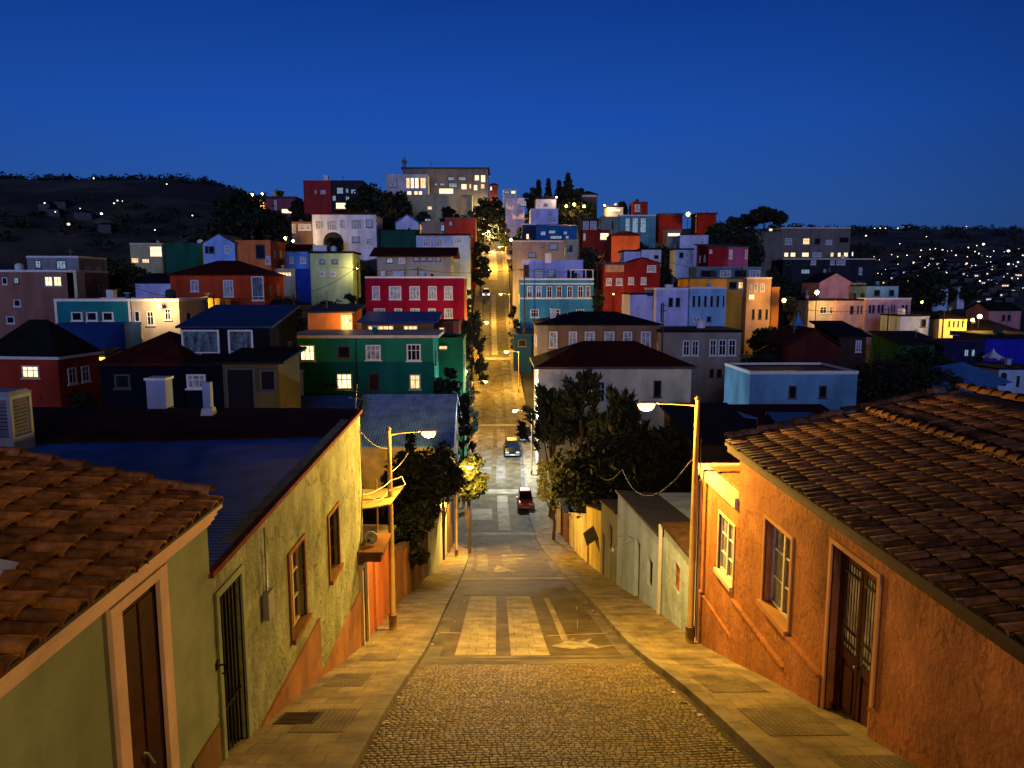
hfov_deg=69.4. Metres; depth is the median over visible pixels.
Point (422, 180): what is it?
window
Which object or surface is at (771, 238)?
grey office wing
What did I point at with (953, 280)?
house
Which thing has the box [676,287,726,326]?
light blue house
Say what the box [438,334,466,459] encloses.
green annex
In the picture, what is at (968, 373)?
canvas roof
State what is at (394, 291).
window
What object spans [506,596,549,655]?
concrete lane
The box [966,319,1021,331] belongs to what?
yellow low house
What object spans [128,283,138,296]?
utility pole
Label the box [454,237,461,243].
window
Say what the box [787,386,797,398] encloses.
window
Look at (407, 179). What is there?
window
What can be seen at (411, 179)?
window
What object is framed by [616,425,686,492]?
dark tree
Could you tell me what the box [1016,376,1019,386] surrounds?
window
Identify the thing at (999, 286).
house
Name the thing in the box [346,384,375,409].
tv aerial
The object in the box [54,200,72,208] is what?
house
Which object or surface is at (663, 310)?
antenna mast
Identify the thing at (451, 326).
maroon cabin
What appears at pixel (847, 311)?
cable
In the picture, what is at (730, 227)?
hill tree
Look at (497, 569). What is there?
worn patch marking
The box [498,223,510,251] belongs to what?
hill tree
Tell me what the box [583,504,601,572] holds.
yellow garden house
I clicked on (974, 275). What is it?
house
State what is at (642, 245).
hill tree
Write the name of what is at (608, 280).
window
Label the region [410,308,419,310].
window
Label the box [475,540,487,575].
concrete lane
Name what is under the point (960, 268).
house
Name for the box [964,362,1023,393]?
white arch house
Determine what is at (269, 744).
sidewalk
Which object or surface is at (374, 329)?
roof vent
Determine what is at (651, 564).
window
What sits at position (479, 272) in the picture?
cable
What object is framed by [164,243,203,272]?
dark green block
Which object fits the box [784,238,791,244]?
window
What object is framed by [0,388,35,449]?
rooftop cooler
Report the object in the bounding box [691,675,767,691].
sidewalk tile patch
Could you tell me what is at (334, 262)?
window
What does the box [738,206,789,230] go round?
umbrella pine
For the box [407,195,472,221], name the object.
building
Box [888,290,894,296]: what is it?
window
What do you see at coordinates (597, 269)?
utility pole
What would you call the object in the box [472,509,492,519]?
pale slab patch
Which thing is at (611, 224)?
grey green wing
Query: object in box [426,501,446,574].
pale garden wall
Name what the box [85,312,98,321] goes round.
window
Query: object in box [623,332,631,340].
window
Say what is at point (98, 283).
window
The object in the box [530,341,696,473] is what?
cream house
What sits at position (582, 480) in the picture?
dark tree
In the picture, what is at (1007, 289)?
house
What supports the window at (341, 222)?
in the white villa
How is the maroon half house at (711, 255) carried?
on the ground
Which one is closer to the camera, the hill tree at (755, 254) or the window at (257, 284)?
the window at (257, 284)
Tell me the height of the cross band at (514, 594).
0.108 m
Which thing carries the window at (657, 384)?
in the cream house at (646, 373)
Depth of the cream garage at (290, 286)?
131.03 m
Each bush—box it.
[40,387,99,406]
[71,392,96,406]
[306,300,335,316]
[325,237,343,250]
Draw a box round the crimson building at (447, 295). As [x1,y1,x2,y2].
[365,276,466,325]
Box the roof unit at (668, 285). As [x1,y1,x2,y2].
[664,284,672,287]
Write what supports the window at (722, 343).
in the taupe two storey house at (708, 351)
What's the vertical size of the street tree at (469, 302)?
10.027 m
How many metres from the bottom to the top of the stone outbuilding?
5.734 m
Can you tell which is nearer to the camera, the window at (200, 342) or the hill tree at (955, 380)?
the window at (200, 342)
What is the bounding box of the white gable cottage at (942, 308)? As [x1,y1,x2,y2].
[918,289,947,310]
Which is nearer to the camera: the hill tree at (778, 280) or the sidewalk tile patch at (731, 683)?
the sidewalk tile patch at (731, 683)
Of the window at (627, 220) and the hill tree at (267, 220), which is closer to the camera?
the window at (627, 220)
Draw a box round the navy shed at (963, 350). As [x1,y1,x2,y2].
[923,338,985,364]
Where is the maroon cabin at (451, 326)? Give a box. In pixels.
[436,319,460,333]
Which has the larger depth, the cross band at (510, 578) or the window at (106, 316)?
the window at (106, 316)
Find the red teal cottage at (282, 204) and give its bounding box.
[264,196,302,219]
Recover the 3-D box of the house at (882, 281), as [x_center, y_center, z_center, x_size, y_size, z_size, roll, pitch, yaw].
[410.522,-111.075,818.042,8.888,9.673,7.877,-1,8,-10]
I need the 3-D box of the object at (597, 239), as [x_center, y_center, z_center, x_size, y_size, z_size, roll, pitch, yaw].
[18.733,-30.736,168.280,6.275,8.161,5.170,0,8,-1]
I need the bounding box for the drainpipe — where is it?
[353,426,362,591]
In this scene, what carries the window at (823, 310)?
in the cream lamp house at (823, 306)
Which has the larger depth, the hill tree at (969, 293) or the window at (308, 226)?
the hill tree at (969, 293)
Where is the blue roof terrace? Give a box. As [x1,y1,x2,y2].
[689,267,761,276]
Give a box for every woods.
[0,171,272,249]
[767,222,1023,285]
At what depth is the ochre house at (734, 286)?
113.86 m
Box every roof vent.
[125,293,130,298]
[371,326,378,332]
[952,335,958,340]
[1003,358,1012,364]
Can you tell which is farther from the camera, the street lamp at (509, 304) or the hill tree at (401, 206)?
the hill tree at (401, 206)
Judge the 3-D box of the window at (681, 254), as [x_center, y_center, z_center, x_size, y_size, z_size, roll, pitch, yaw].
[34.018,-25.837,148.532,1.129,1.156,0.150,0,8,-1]
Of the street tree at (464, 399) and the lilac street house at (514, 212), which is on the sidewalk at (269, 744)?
the street tree at (464, 399)
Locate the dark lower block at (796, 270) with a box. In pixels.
[771,252,875,284]
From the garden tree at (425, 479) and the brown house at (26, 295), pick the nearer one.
the garden tree at (425, 479)
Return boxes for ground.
[0,178,1023,542]
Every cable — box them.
[129,285,208,297]
[209,296,288,298]
[289,269,353,296]
[363,476,405,494]
[416,269,519,272]
[597,460,691,495]
[663,260,736,269]
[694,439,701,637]
[811,309,883,311]
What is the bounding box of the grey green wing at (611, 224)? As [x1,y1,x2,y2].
[598,217,618,234]
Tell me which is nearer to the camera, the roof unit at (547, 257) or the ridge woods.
the roof unit at (547, 257)
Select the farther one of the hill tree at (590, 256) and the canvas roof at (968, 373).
the hill tree at (590, 256)
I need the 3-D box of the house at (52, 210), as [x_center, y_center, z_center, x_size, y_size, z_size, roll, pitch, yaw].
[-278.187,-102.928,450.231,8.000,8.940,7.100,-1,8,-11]
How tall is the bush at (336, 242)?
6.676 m
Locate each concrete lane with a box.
[455,596,495,654]
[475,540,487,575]
[487,242,496,279]
[491,295,497,354]
[495,394,504,482]
[497,496,510,529]
[497,540,519,570]
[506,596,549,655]
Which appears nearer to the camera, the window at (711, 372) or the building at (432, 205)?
the window at (711, 372)
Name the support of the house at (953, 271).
on the ground
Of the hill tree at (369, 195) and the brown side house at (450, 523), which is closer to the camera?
the brown side house at (450, 523)
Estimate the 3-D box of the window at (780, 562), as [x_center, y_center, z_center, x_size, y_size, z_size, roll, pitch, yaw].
[4.911,3.366,13.298,0.070,1.600,1.190,0,8,-1]
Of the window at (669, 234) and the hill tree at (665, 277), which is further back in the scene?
the window at (669, 234)
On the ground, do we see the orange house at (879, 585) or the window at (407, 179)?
the orange house at (879, 585)
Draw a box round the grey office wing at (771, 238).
[748,228,780,276]
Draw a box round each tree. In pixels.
[100,256,134,278]
[109,265,151,296]
[109,282,114,289]
[180,232,210,242]
[198,215,258,239]
[210,194,248,221]
[232,188,264,215]
[238,204,292,241]
[272,190,284,195]
[278,213,311,243]
[287,199,303,216]
[296,311,307,331]
[334,207,362,212]
[343,293,365,327]
[344,182,394,222]
[371,190,413,227]
[380,445,453,527]
[382,215,396,228]
[393,499,434,590]
[404,433,420,523]
[415,211,431,224]
[424,439,465,559]
[434,367,470,429]
[439,206,455,221]
[456,453,490,552]
[458,391,476,506]
[461,309,490,395]
[466,355,479,438]
[467,210,484,245]
[467,289,474,322]
[471,241,491,293]
[473,197,505,250]
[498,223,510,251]
[507,306,520,348]
[508,227,521,269]
[515,381,590,516]
[522,187,538,215]
[535,456,567,539]
[536,179,542,196]
[539,366,607,449]
[544,178,551,196]
[548,425,678,518]
[553,179,561,202]
[554,452,585,512]
[557,172,574,201]
[557,198,596,225]
[567,187,586,202]
[577,246,604,286]
[583,261,593,277]
[591,291,605,310]
[593,383,650,444]
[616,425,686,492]
[618,201,628,214]
[640,241,648,247]
[651,244,669,270]
[660,264,677,287]
[704,220,737,234]
[706,225,741,243]
[725,215,752,234]
[728,228,765,266]
[742,348,778,362]
[745,326,778,350]
[765,268,786,307]
[778,282,806,327]
[782,296,800,324]
[851,358,905,402]
[852,352,952,406]
[887,280,916,303]
[889,342,957,397]
[894,268,950,309]
[898,365,963,397]
[946,281,980,304]
[950,376,958,391]
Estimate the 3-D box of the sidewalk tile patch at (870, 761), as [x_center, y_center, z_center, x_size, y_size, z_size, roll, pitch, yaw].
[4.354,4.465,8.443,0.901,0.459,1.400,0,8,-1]
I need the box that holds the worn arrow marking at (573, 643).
[552,638,611,648]
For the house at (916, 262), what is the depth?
945.16 m
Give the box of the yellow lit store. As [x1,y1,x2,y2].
[208,298,230,307]
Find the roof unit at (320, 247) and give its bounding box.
[312,245,327,250]
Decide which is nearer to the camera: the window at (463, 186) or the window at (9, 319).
the window at (9, 319)
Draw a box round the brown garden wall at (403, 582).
[394,523,417,605]
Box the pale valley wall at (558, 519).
[547,478,560,532]
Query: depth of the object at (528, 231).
164.12 m
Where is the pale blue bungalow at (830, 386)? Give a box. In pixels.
[724,362,858,414]
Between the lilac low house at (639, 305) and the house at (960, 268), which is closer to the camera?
the lilac low house at (639, 305)
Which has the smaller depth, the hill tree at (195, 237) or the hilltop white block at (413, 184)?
the hill tree at (195, 237)
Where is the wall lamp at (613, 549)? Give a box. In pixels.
[611,534,633,551]
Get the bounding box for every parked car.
[481,288,490,295]
[503,437,520,455]
[516,488,534,509]
[518,424,532,440]
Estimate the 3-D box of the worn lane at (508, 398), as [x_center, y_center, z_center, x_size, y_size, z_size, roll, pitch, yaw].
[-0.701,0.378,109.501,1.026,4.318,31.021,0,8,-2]
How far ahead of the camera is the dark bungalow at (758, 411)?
55.03 m
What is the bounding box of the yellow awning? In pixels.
[362,480,404,532]
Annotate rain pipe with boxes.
[694,479,701,640]
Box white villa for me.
[310,213,383,259]
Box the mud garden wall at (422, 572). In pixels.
[417,532,428,584]
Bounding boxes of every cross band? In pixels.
[419,658,645,664]
[425,655,636,658]
[453,594,581,595]
[461,577,566,579]
[468,532,533,535]
[479,424,518,425]
[484,357,509,359]
[485,489,518,493]
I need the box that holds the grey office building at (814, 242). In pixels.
[767,227,850,258]
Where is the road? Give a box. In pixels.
[438,198,625,664]
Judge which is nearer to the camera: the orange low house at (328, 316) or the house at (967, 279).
the orange low house at (328, 316)
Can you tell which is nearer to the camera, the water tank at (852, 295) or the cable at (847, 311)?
the cable at (847, 311)
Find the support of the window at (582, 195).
in the dark gable crest house at (587, 196)
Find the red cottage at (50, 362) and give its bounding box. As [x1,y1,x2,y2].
[0,319,103,406]
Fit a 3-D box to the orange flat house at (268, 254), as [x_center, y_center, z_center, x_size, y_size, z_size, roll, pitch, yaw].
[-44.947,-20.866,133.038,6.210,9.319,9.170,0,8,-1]
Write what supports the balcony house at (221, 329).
on the ground
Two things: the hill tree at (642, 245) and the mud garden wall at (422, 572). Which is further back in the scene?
the hill tree at (642, 245)
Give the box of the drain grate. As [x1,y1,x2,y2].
[273,712,322,723]
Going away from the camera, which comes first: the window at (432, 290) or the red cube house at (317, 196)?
the window at (432, 290)
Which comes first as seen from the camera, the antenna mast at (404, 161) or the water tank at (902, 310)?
the water tank at (902, 310)
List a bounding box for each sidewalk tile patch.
[287,708,360,731]
[323,673,372,685]
[360,653,400,659]
[670,657,714,664]
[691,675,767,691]
[736,707,849,735]
[827,755,916,767]
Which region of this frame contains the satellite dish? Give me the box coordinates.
[364,531,377,543]
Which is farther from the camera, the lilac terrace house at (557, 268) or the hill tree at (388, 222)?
the hill tree at (388, 222)
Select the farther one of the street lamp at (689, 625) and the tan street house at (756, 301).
the tan street house at (756, 301)
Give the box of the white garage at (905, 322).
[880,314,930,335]
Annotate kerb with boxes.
[334,252,483,767]
[498,237,793,767]
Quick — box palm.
[323,383,338,394]
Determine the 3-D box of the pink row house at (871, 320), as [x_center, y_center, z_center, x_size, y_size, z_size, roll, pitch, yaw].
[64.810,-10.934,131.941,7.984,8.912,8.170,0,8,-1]
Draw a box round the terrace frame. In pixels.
[570,269,593,277]
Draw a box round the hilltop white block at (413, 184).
[386,174,429,218]
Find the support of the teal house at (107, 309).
on the ground
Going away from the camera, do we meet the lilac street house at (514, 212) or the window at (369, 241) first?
the window at (369, 241)
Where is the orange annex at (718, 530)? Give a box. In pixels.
[697,463,739,658]
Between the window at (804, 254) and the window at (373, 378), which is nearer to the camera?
the window at (373, 378)
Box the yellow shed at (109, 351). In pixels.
[99,347,122,359]
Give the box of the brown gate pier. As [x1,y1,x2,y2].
[561,500,568,541]
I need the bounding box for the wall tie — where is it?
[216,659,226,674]
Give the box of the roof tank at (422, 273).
[419,271,425,275]
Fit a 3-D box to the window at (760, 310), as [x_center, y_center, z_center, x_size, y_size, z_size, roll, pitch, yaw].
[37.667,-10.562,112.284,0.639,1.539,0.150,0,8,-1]
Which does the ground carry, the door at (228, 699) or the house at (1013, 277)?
the house at (1013, 277)
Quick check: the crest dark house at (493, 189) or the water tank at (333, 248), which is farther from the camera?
the crest dark house at (493, 189)
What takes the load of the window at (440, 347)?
in the green annex at (452, 350)
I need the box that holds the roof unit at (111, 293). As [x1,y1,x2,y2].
[106,290,116,296]
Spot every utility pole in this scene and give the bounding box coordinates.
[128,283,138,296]
[207,293,219,305]
[352,267,361,297]
[524,267,524,335]
[593,267,601,304]
[738,351,753,362]
[799,307,808,323]
[868,345,882,401]
[884,307,893,330]
[938,311,948,337]
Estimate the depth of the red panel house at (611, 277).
124.34 m
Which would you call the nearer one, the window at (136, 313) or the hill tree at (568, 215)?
the window at (136, 313)
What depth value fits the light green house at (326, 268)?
123.21 m
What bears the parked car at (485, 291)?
on the road
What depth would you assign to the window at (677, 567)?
21.08 m
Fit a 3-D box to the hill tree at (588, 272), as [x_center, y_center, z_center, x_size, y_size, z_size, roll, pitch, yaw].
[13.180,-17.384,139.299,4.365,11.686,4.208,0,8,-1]
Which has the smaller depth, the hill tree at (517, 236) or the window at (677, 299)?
the window at (677, 299)
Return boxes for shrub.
[146,239,162,242]
[360,264,374,277]
[748,262,763,269]
[856,381,864,401]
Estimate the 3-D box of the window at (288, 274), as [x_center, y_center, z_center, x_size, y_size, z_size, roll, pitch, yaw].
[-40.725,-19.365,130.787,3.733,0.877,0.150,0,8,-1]
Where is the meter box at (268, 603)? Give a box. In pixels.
[262,528,274,620]
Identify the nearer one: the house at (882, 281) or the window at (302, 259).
the window at (302, 259)
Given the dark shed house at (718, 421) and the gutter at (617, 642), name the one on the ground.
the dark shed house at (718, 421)
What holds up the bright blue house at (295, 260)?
on the ground
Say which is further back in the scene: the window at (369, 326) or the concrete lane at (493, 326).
the concrete lane at (493, 326)
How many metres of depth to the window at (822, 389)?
63.12 m
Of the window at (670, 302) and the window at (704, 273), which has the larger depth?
the window at (704, 273)
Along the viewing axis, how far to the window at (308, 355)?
65.86 m
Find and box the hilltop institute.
[401,167,489,230]
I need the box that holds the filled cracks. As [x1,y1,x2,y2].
[440,586,606,635]
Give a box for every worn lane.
[479,430,492,472]
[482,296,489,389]
[502,361,514,419]
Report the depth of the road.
37.50 m
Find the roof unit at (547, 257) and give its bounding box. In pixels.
[544,253,551,262]
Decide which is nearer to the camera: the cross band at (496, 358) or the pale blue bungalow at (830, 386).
the pale blue bungalow at (830, 386)
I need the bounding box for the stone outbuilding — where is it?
[212,346,306,407]
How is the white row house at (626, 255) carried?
on the ground
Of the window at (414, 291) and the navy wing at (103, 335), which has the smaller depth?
the navy wing at (103, 335)
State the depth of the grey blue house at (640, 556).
27.03 m
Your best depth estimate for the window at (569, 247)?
148.92 m
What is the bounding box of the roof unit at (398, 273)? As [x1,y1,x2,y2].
[393,271,404,275]
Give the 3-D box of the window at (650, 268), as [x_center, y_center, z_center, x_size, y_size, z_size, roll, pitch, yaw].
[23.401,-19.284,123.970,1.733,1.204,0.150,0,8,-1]
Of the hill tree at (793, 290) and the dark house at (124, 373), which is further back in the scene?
the hill tree at (793, 290)
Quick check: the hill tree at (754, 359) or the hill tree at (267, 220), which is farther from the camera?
the hill tree at (267, 220)
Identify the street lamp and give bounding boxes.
[386,427,436,630]
[455,465,473,556]
[499,293,509,323]
[504,350,518,392]
[513,409,532,474]
[636,396,700,643]
[686,212,689,234]
[782,298,785,326]
[815,290,818,319]
[977,314,981,330]
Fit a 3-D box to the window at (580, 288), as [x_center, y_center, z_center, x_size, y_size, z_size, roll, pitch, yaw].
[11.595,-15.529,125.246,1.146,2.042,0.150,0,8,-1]
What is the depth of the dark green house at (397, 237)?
164.71 m
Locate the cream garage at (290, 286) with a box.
[275,269,296,298]
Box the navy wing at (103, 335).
[56,322,141,350]
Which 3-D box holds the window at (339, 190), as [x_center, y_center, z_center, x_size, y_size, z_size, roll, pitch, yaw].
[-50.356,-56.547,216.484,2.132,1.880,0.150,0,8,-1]
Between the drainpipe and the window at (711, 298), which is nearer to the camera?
the drainpipe
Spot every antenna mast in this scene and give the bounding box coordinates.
[402,157,406,166]
[660,302,666,351]
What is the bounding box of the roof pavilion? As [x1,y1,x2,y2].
[357,311,442,328]
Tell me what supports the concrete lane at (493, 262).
on the road
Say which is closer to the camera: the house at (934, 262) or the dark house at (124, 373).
the dark house at (124, 373)
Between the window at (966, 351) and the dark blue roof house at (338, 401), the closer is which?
the dark blue roof house at (338, 401)
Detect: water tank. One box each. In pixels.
[14,263,23,269]
[165,289,175,298]
[330,246,336,250]
[696,319,704,327]
[710,271,716,276]
[849,293,855,298]
[898,308,905,313]
[993,325,1002,332]
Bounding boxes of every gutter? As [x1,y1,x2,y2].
[422,384,481,659]
[509,368,639,658]
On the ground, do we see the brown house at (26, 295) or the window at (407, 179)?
the brown house at (26, 295)
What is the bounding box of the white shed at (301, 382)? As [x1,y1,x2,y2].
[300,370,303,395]
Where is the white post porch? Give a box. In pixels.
[357,533,390,645]
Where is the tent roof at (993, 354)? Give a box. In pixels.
[981,348,1004,361]
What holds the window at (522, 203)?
in the lilac street house at (514, 212)
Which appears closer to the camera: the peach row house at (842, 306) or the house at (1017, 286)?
the peach row house at (842, 306)
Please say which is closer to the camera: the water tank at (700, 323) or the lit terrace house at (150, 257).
the water tank at (700, 323)
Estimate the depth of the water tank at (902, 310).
119.84 m
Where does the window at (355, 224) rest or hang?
in the white villa
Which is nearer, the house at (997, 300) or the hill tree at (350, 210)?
the hill tree at (350, 210)
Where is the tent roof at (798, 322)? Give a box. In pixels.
[791,312,805,326]
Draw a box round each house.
[0,270,109,338]
[0,407,366,759]
[0,446,223,767]
[26,256,106,270]
[38,202,55,210]
[46,207,63,216]
[53,297,164,322]
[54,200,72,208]
[73,210,86,219]
[78,211,94,219]
[92,331,197,406]
[97,222,116,232]
[129,243,165,272]
[130,298,207,341]
[132,273,170,296]
[166,261,285,304]
[175,305,300,354]
[180,354,227,407]
[201,233,241,263]
[235,240,285,271]
[285,244,314,268]
[296,269,311,302]
[297,329,445,395]
[301,395,365,408]
[303,175,331,213]
[303,304,365,329]
[308,251,360,304]
[360,394,460,530]
[363,524,395,634]
[369,247,459,275]
[378,229,419,246]
[414,233,472,317]
[421,222,444,232]
[425,494,453,552]
[445,217,476,289]
[489,183,497,209]
[503,189,516,234]
[505,198,526,258]
[512,240,563,318]
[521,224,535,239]
[521,260,582,277]
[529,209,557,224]
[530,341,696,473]
[531,308,661,355]
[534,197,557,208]
[535,224,577,239]
[563,239,578,259]
[579,218,597,254]
[580,191,597,215]
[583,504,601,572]
[596,262,626,312]
[603,206,623,216]
[606,231,640,261]
[615,490,697,613]
[616,215,655,247]
[618,250,640,261]
[621,293,652,320]
[624,257,661,292]
[629,202,647,214]
[635,248,661,266]
[645,288,687,325]
[655,213,683,243]
[656,326,742,402]
[659,402,760,492]
[661,521,696,631]
[663,230,680,248]
[669,248,694,278]
[673,235,708,266]
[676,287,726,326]
[678,277,742,328]
[690,213,717,234]
[694,244,730,266]
[717,244,750,266]
[724,383,1023,767]
[741,277,771,354]
[761,324,842,365]
[769,287,779,328]
[797,298,832,327]
[801,272,852,297]
[809,321,872,393]
[819,298,863,329]
[844,297,911,343]
[850,281,865,288]
[850,285,899,297]
[868,331,937,382]
[878,279,888,284]
[886,266,896,271]
[887,271,897,274]
[887,275,895,280]
[912,260,922,265]
[921,310,968,337]
[930,260,940,265]
[948,269,959,275]
[948,278,958,283]
[950,331,1023,363]
[951,261,959,267]
[955,266,965,270]
[959,270,969,276]
[962,277,972,282]
[964,302,1022,329]
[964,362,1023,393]
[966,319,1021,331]
[969,272,980,278]
[971,298,982,301]
[976,279,987,285]
[978,291,989,296]
[980,295,991,301]
[981,270,992,276]
[984,286,996,292]
[986,263,997,266]
[987,280,999,283]
[989,275,1000,280]
[989,299,1001,301]
[990,284,1001,289]
[995,291,1007,297]
[999,282,1009,287]
[1001,261,1013,267]
[1003,296,1014,301]
[1004,274,1016,280]
[1004,287,1017,291]
[1007,285,1020,290]
[1008,291,1018,296]
[1011,258,1022,264]
[1011,271,1022,277]
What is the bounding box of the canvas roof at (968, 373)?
[928,362,1011,393]
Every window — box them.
[1,277,8,284]
[6,316,14,323]
[13,277,18,283]
[13,300,20,306]
[20,365,40,379]
[34,260,41,268]
[44,276,52,286]
[53,276,62,286]
[56,260,66,269]
[67,367,78,385]
[70,312,83,321]
[81,365,91,383]
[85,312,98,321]
[97,282,101,291]
[101,312,114,321]
[113,374,132,389]
[131,258,139,263]
[134,311,139,321]
[141,259,149,263]
[146,311,155,325]
[149,246,162,256]
[164,308,171,320]
[181,330,219,354]
[185,374,205,389]
[190,280,198,291]
[208,246,214,253]
[223,280,234,297]
[224,245,230,253]
[227,330,253,353]
[251,276,264,300]
[255,244,265,258]
[258,370,278,392]
[265,256,270,264]
[269,285,272,295]
[277,272,291,276]
[281,209,290,213]
[289,257,293,263]
[291,548,300,625]
[298,224,304,230]
[299,345,316,361]
[300,257,306,263]
[305,224,311,230]
[315,220,323,229]
[326,220,336,230]
[329,514,334,569]
[332,260,338,264]
[335,373,353,390]
[336,203,345,208]
[336,346,351,358]
[337,188,342,193]
[339,220,344,228]
[341,315,352,328]
[350,220,362,229]
[352,236,358,242]
[365,345,381,360]
[366,220,372,227]
[366,238,373,245]
[367,373,380,391]
[368,325,393,328]
[372,286,379,299]
[374,308,384,310]
[386,258,393,263]
[389,286,400,299]
[398,258,404,263]
[403,325,417,328]
[405,344,421,361]
[406,178,409,188]
[408,374,421,390]
[409,286,419,299]
[410,178,414,188]
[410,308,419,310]
[413,257,418,261]
[415,178,418,188]
[420,178,425,188]
[420,257,426,261]
[422,238,430,246]
[427,257,433,261]
[428,286,436,299]
[433,238,442,246]
[435,257,441,261]
[439,188,452,193]
[439,346,447,349]
[444,286,452,299]
[444,308,452,318]
[449,183,456,187]
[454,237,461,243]
[461,184,466,189]
[480,175,485,182]
[518,340,525,346]
[520,201,526,206]
[527,286,532,297]
[528,252,535,257]
[530,309,538,317]
[534,269,543,277]
[536,286,540,297]
[540,231,545,235]
[547,269,555,277]
[547,286,551,297]
[548,230,555,233]
[549,244,556,249]
[549,332,557,347]
[550,236,561,239]
[556,286,561,297]
[567,245,572,251]
[567,270,573,277]
[567,286,572,297]
[569,332,576,344]
[578,286,582,297]
[582,195,596,196]
[583,221,588,229]
[585,332,594,340]
[586,286,589,297]
[590,221,596,229]
[598,381,606,402]
[600,233,608,239]
[604,332,613,340]
[605,278,611,285]
[615,278,622,285]
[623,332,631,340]
[625,218,629,230]
[628,277,634,284]
[632,218,637,232]
[635,204,639,211]
[640,218,645,232]
[640,277,646,284]
[641,332,650,346]
[646,265,656,272]
[650,561,652,585]
[652,380,661,397]
[667,233,679,236]
[668,298,672,306]
[675,298,679,306]
[676,563,679,590]
[679,252,683,257]
[682,340,689,355]
[684,252,688,257]
[691,340,698,355]
[700,270,715,276]
[704,296,706,306]
[709,340,716,355]
[709,369,713,377]
[710,296,712,306]
[716,369,722,378]
[718,340,726,355]
[720,270,730,276]
[720,516,733,582]
[728,282,737,289]
[728,340,735,355]
[729,250,732,258]
[734,270,746,276]
[738,282,742,289]
[748,294,754,299]
[749,270,759,276]
[758,309,761,319]
[760,284,764,291]
[770,525,790,618]
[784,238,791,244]
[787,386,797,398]
[790,252,795,256]
[801,269,809,273]
[802,238,809,244]
[802,252,808,256]
[812,252,821,256]
[814,238,820,244]
[817,386,827,398]
[819,307,826,313]
[825,240,831,244]
[836,260,845,264]
[839,237,848,242]
[854,340,861,352]
[873,290,880,296]
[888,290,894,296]
[920,319,926,327]
[963,349,968,356]
[970,349,975,356]
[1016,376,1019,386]
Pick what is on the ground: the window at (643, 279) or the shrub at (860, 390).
the shrub at (860, 390)
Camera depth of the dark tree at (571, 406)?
57.17 m
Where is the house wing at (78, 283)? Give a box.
[66,270,85,297]
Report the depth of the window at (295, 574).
12.87 m
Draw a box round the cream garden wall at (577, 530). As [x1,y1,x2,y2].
[568,509,585,560]
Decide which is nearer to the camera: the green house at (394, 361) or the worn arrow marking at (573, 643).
the worn arrow marking at (573, 643)
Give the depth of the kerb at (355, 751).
12.76 m
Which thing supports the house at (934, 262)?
on the ground
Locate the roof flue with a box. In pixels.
[201,381,216,415]
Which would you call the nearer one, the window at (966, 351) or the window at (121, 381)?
the window at (121, 381)
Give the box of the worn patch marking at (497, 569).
[493,554,531,572]
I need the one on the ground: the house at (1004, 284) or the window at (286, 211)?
the house at (1004, 284)
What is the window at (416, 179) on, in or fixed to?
in the hilltop white block at (413, 184)
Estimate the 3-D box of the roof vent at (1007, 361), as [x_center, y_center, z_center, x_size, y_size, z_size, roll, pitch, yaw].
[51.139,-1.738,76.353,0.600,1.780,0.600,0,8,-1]
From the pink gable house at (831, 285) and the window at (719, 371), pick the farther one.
the pink gable house at (831, 285)
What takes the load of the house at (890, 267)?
on the ground
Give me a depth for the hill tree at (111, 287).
123.83 m
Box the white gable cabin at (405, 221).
[394,214,430,232]
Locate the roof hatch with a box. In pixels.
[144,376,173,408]
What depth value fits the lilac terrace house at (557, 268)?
136.55 m
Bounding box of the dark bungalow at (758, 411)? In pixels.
[729,404,838,430]
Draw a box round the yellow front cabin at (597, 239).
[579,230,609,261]
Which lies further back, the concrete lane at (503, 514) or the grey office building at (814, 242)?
the grey office building at (814, 242)
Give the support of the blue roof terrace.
on the ground
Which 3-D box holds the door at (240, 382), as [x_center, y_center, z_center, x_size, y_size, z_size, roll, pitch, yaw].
[-17.279,0.400,47.090,2.083,2.839,0.150,0,8,-1]
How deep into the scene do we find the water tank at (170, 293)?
82.09 m
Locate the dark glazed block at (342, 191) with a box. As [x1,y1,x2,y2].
[331,180,367,212]
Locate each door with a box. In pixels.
[122,585,164,767]
[220,581,242,749]
[225,368,255,407]
[364,568,366,640]
[523,265,529,277]
[638,543,639,595]
[832,552,876,726]
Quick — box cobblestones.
[359,663,755,767]
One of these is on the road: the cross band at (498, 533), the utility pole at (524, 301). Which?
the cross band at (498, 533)
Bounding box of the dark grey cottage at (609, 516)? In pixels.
[599,499,617,583]
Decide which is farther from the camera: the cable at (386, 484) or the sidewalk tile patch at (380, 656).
the cable at (386, 484)
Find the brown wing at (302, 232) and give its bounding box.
[291,222,312,243]
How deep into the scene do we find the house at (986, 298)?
668.37 m
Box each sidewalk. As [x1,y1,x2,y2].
[219,253,483,767]
[499,239,895,767]
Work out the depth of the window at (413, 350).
66.02 m
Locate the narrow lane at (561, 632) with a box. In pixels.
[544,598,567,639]

